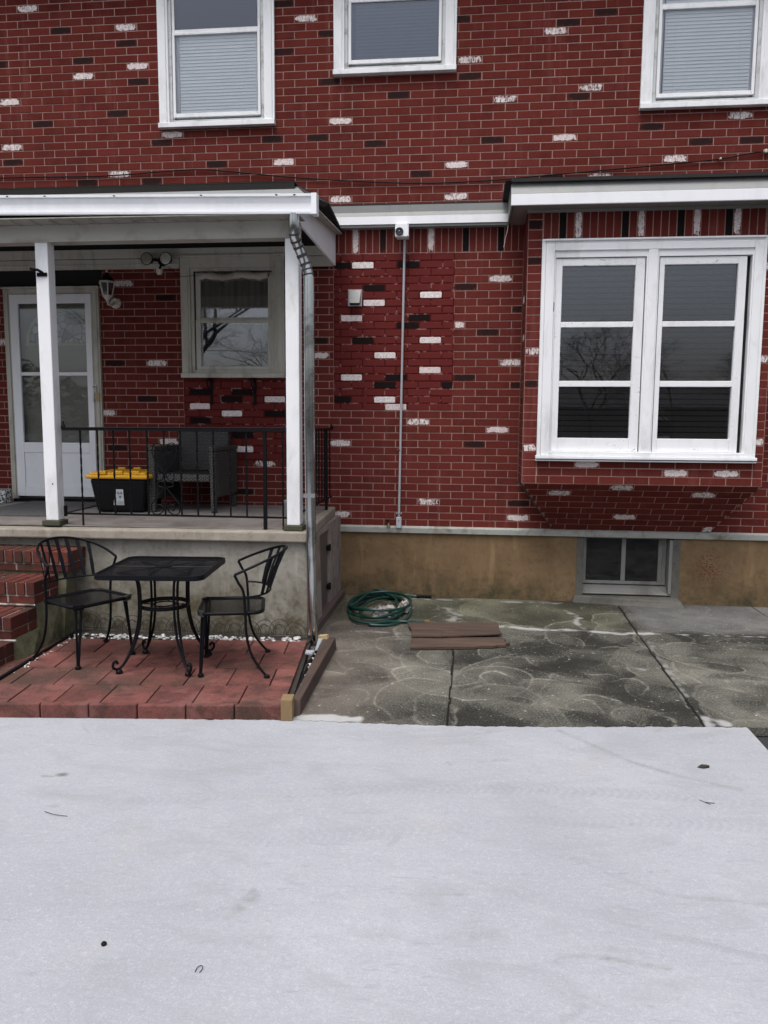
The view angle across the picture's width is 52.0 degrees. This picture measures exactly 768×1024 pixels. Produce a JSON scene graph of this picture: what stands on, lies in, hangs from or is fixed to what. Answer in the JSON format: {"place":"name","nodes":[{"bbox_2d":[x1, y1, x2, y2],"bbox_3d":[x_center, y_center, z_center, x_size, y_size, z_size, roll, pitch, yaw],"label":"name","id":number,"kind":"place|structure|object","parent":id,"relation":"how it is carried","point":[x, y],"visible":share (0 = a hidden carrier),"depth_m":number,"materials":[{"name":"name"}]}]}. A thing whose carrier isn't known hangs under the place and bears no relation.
{"place":"outdoors","nodes":[
{"label":"outdoors","id":0,"kind":"place"},
{"bbox_2d":[71,629,312,644],"bbox_3d":[-1.519,1.004,6.073,1.910,0.080,0.320,1,7,6],"label":"soil strip","id":1,"kind":"object","parent":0,"point":[143,633],"visible":0.29,"depth_m":6.12,"materials":[{"name":"black soil"}]},
{"bbox_2d":[13,633,316,672],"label":"pebbles","id":2,"kind":"object","parent":1,"relation":"on","point":[164,637],"visible":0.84,"depth_m":6.00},
{"bbox_2d":[82,613,306,637],"bbox_3d":[-1.495,0.897,6.147,1.861,0.176,0.010,1,7,6],"label":"wire border","id":3,"kind":"object","parent":1,"relation":"on","point":[165,630],"visible":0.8,"depth_m":6.14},
{"bbox_2d":[0,718,767,1023],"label":"concrete driveway","id":4,"kind":"structure","parent":0,"point":[288,872],"depth_m":3.01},
{"bbox_2d":[281,694,293,720],"bbox_3d":[-0.562,1.138,4.585,0.067,0.125,0.105,0,7,0],"label":"wood offcut","id":5,"kind":"object","parent":4,"relation":"on","point":[287,707],"visible":1,"depth_m":4.54,"materials":[{"name":"beige wood"}]},
{"bbox_2d":[698,764,708,767],"bbox_3d":[1.608,1.282,3.961,0.048,0.017,0.042,-6,9,-43],"label":"dead leaf","id":6,"kind":"object","parent":4,"relation":"on","point":[703,766],"visible":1,"depth_m":3.96,"materials":[{"name":"brown plant"}]},
{"bbox_2d":[244,594,767,735],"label":"walkway","id":7,"kind":"structure","parent":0,"point":[563,663],"depth_m":5.52,"materials":[{"name":"concrete"}]},
{"bbox_2d":[294,637,335,715],"bbox_3d":[-0.472,1.076,5.304,0.089,0.097,1.406,1,7,5],"label":"timber edging","id":8,"kind":"object","parent":7,"relation":"on","point":[317,667],"visible":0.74,"depth_m":5.17,"materials":[{"name":"brown wood"}]},
{"bbox_2d":[315,634,328,650],"bbox_3d":[-0.470,0.963,5.820,0.087,0.054,0.338,1,7,6],"label":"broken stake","id":9,"kind":"object","parent":8,"relation":"on","point":[321,637],"visible":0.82,"depth_m":5.92,"materials":[{"name":"white wood"}]},
{"bbox_2d":[347,589,431,626],"bbox_3d":[0.048,0.862,7.196,0.778,0.092,1.200,1,7,6],"label":"garden hose","id":10,"kind":"object","parent":7,"relation":"on","point":[376,594],"visible":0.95,"depth_m":7.05,"materials":[{"name":"green rubber"}]},
{"bbox_2d":[371,599,413,616],"bbox_3d":[0.058,0.859,7.107,0.305,0.098,0.490,3,7,20],"label":"rag","id":11,"kind":"object","parent":7,"relation":"on","point":[388,606],"visible":0.64,"depth_m":7.02,"materials":[{"name":"white fabric"}]},
{"bbox_2d":[407,622,501,637],"bbox_3d":[0.584,0.960,6.417,0.770,0.015,0.426,0,7,-1],"label":"wood board","id":12,"kind":"object","parent":7,"relation":"on","point":[439,629],"visible":1,"depth_m":6.40,"materials":[{"name":"brown wood"}]},
{"bbox_2d":[410,637,509,649],"bbox_3d":[0.582,1.019,6.106,0.788,0.022,0.252,0,7,-4],"label":"wood board","id":13,"kind":"object","parent":7,"relation":"on","point":[451,643],"visible":1,"depth_m":6.07,"materials":[{"name":"brown wood"}]},
{"bbox_2d":[755,736,767,749],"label":"ground","id":14,"kind":"structure","parent":0,"point":[763,740],"depth_m":4.45,"materials":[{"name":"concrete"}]},
{"bbox_2d":[0,544,85,666],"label":"brick steps","id":15,"kind":"structure","parent":14,"relation":"on","point":[22,614],"depth_m":5.80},
{"bbox_2d":[0,633,316,719],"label":"paver patio","id":16,"kind":"structure","parent":14,"relation":"on","point":[155,682],"depth_m":5.01,"materials":[{"name":"red brick"}]},
{"bbox_2d":[30,536,135,669],"bbox_3d":[-2.129,0.602,5.526,0.591,0.815,0.620,5,8,36],"label":"bistro chair","id":17,"kind":"object","parent":16,"relation":"on","point":[80,607],"visible":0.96,"depth_m":5.54,"materials":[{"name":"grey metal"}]},
{"bbox_2d":[94,556,224,676],"bbox_3d":[-1.484,0.697,5.325,0.704,0.681,0.724,1,7,1],"label":"bistro table","id":18,"kind":"object","parent":16,"relation":"on","point":[152,574],"visible":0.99,"depth_m":5.20,"materials":[{"name":"black metal"}]},
{"bbox_2d":[197,545,287,678],"bbox_3d":[-0.943,0.635,5.308,0.591,0.815,0.620,-1,7,-8],"label":"bistro chair","id":19,"kind":"object","parent":16,"relation":"on","point":[203,613],"visible":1,"depth_m":5.19,"materials":[{"name":"grey metal"}]},
{"bbox_2d":[305,650,314,654],"bbox_3d":[-0.536,0.997,5.608,0.121,0.023,0.066,6,9,40],"label":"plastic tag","id":20,"kind":"object","parent":16,"relation":"on","point":[309,652],"visible":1,"depth_m":5.59,"materials":[{"name":"white plastic"}]},
{"bbox_2d":[0,181,344,640],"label":"front porch","id":21,"kind":"object","parent":14,"relation":"on","point":[49,230],"visible":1,"depth_m":6.08,"materials":[{"name":"concrete"}]},
{"bbox_2d":[0,488,11,502],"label":"patterned box","id":22,"kind":"object","parent":21,"relation":"on","point":[5,495],"visible":1,"depth_m":7.87,"materials":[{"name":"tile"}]},
{"bbox_2d":[0,501,96,515],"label":"doormat","id":23,"kind":"object","parent":21,"relation":"on","point":[33,508],"visible":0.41,"depth_m":7.33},
{"bbox_2d":[85,467,161,511],"bbox_3d":[-2.375,-0.212,7.340,0.594,0.380,0.602,1,7,6],"label":"storage tote","id":24,"kind":"object","parent":21,"relation":"on","point":[139,488],"visible":0.73,"depth_m":7.09,"materials":[{"name":"black plastic"}]},
{"bbox_2d":[141,252,194,276],"bbox_3d":[-2.069,-2.382,7.585,0.517,0.215,0.156,1,7,6],"label":"twin floodlight","id":25,"kind":"object","parent":21,"relation":"attached to","point":[164,259],"visible":1,"depth_m":7.53,"materials":[{"name":"black metal"}]},
{"bbox_2d":[148,429,237,512],"bbox_3d":[-1.794,-0.411,7.455,0.645,0.763,0.708,1,7,6],"label":"wicker armchair","id":26,"kind":"object","parent":21,"relation":"on","point":[205,456],"visible":0.77,"depth_m":7.46,"materials":[{"name":"grey wicker"}]},
{"bbox_2d":[61,421,332,529],"bbox_3d":[-1.520,-0.386,6.957,1.885,0.830,1.700,1,7,6],"label":"porch railing","id":27,"kind":"object","parent":21,"relation":"on","point":[265,517],"visible":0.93,"depth_m":6.15,"materials":[{"name":"black metal"}]},
{"bbox_2d":[284,499,286,522],"bbox_3d":[-0.745,-0.003,6.429,0.123,0.200,0.138,1,7,6],"label":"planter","id":28,"kind":"object","parent":21,"relation":"on","point":[285,504],"visible":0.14,"depth_m":6.37,"materials":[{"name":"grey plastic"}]},
{"bbox_2d":[0,0,767,608],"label":"brick house","id":29,"kind":"structure","parent":14,"relation":"on","point":[584,410],"depth_m":7.41,"materials":[{"name":"red brick"}]},
{"bbox_2d":[9,294,96,496],"bbox_3d":[-3.313,-1.158,7.908,0.882,2.015,0.079,1,7,6],"label":"door","id":30,"kind":"structure","parent":29,"relation":"in","point":[29,455],"depth_m":7.96,"materials":[{"name":"white plastic"}]},
{"bbox_2d":[19,303,94,498],"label":"inner door","id":31,"kind":"structure","parent":29,"relation":"in","point":[71,330],"depth_m":7.99,"materials":[{"name":"paint"}]},
{"bbox_2d":[99,269,120,308],"bbox_3d":[-2.651,-2.165,7.631,0.172,0.346,0.294,1,7,6],"label":"wall lantern","id":32,"kind":"object","parent":29,"relation":"attached to","point":[107,282],"depth_m":7.53,"materials":[{"name":"white metal"}]},
{"bbox_2d":[203,379,212,404],"bbox_3d":[-1.714,-1.174,7.684,0.040,0.253,0.191,1,7,6],"label":"shelf bracket","id":33,"kind":"object","parent":29,"relation":"attached to","point":[211,391],"visible":1,"depth_m":7.76,"materials":[{"name":"black metal"}]},
{"bbox_2d":[156,0,275,129],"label":"window","id":34,"kind":"structure","parent":29,"relation":"in","point":[216,58],"depth_m":7.43,"materials":[{"name":"white paint"}]},
{"bbox_2d":[179,253,285,377],"bbox_3d":[-1.440,-1.931,7.936,1.039,1.173,0.681,1,7,6],"label":"window","id":35,"kind":"structure","parent":29,"relation":"in","point":[233,308],"depth_m":7.70,"materials":[{"name":"white paint"}]},
{"bbox_2d":[248,379,256,404],"bbox_3d":[-1.277,-1.165,7.637,0.040,0.253,0.191,1,7,6],"label":"shelf bracket","id":36,"kind":"object","parent":29,"relation":"attached to","point":[254,389],"visible":1,"depth_m":7.72,"materials":[{"name":"black metal"}]},
{"bbox_2d":[348,289,361,305],"bbox_3d":[-0.280,-2.043,7.492,0.134,0.157,0.068,1,7,6],"label":"dryer vent","id":37,"kind":"object","parent":29,"relation":"attached to","point":[354,297],"visible":1,"depth_m":7.49,"materials":[{"name":"metal"}]},
{"bbox_2d":[0,151,762,183],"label":"utility cable","id":38,"kind":"object","parent":29,"relation":"attached to","point":[385,182],"visible":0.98,"depth_m":7.35,"materials":[{"name":"black rubber"}]},
{"bbox_2d":[333,0,456,76],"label":"window","id":39,"kind":"structure","parent":29,"relation":"in","point":[372,37],"depth_m":7.23,"materials":[{"name":"white paint"}]},
{"bbox_2d":[396,239,405,527],"bbox_3d":[0.163,-1.206,7.547,0.070,2.742,0.054,1,7,6],"label":"electrical conduit","id":40,"kind":"object","parent":29,"relation":"attached to","point":[398,521],"visible":1,"depth_m":7.55,"materials":[{"name":"grey plastic"}]},
{"bbox_2d":[395,223,408,239],"bbox_3d":[0.172,-2.611,7.329,0.126,0.123,0.176,1,7,6],"label":"security camera","id":41,"kind":"object","parent":29,"relation":"attached to","point":[401,231],"visible":1,"depth_m":7.26,"materials":[{"name":"white plastic"}]},
{"bbox_2d":[582,537,672,595],"bbox_3d":[2.374,0.469,7.931,0.870,0.570,0.800,1,7,6],"label":"window","id":42,"kind":"structure","parent":29,"relation":"in","point":[611,565],"depth_m":7.64,"materials":[{"name":"grey paint"}]},
{"bbox_2d":[535,235,767,462],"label":"bay window","id":43,"kind":"structure","parent":29,"relation":"in","point":[636,334],"depth_m":6.84,"materials":[{"name":"white paint"}]},
{"bbox_2d":[639,0,767,110],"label":"window","id":44,"kind":"structure","parent":29,"relation":"in","point":[697,54],"depth_m":6.96,"materials":[{"name":"white paint"}]}
]}

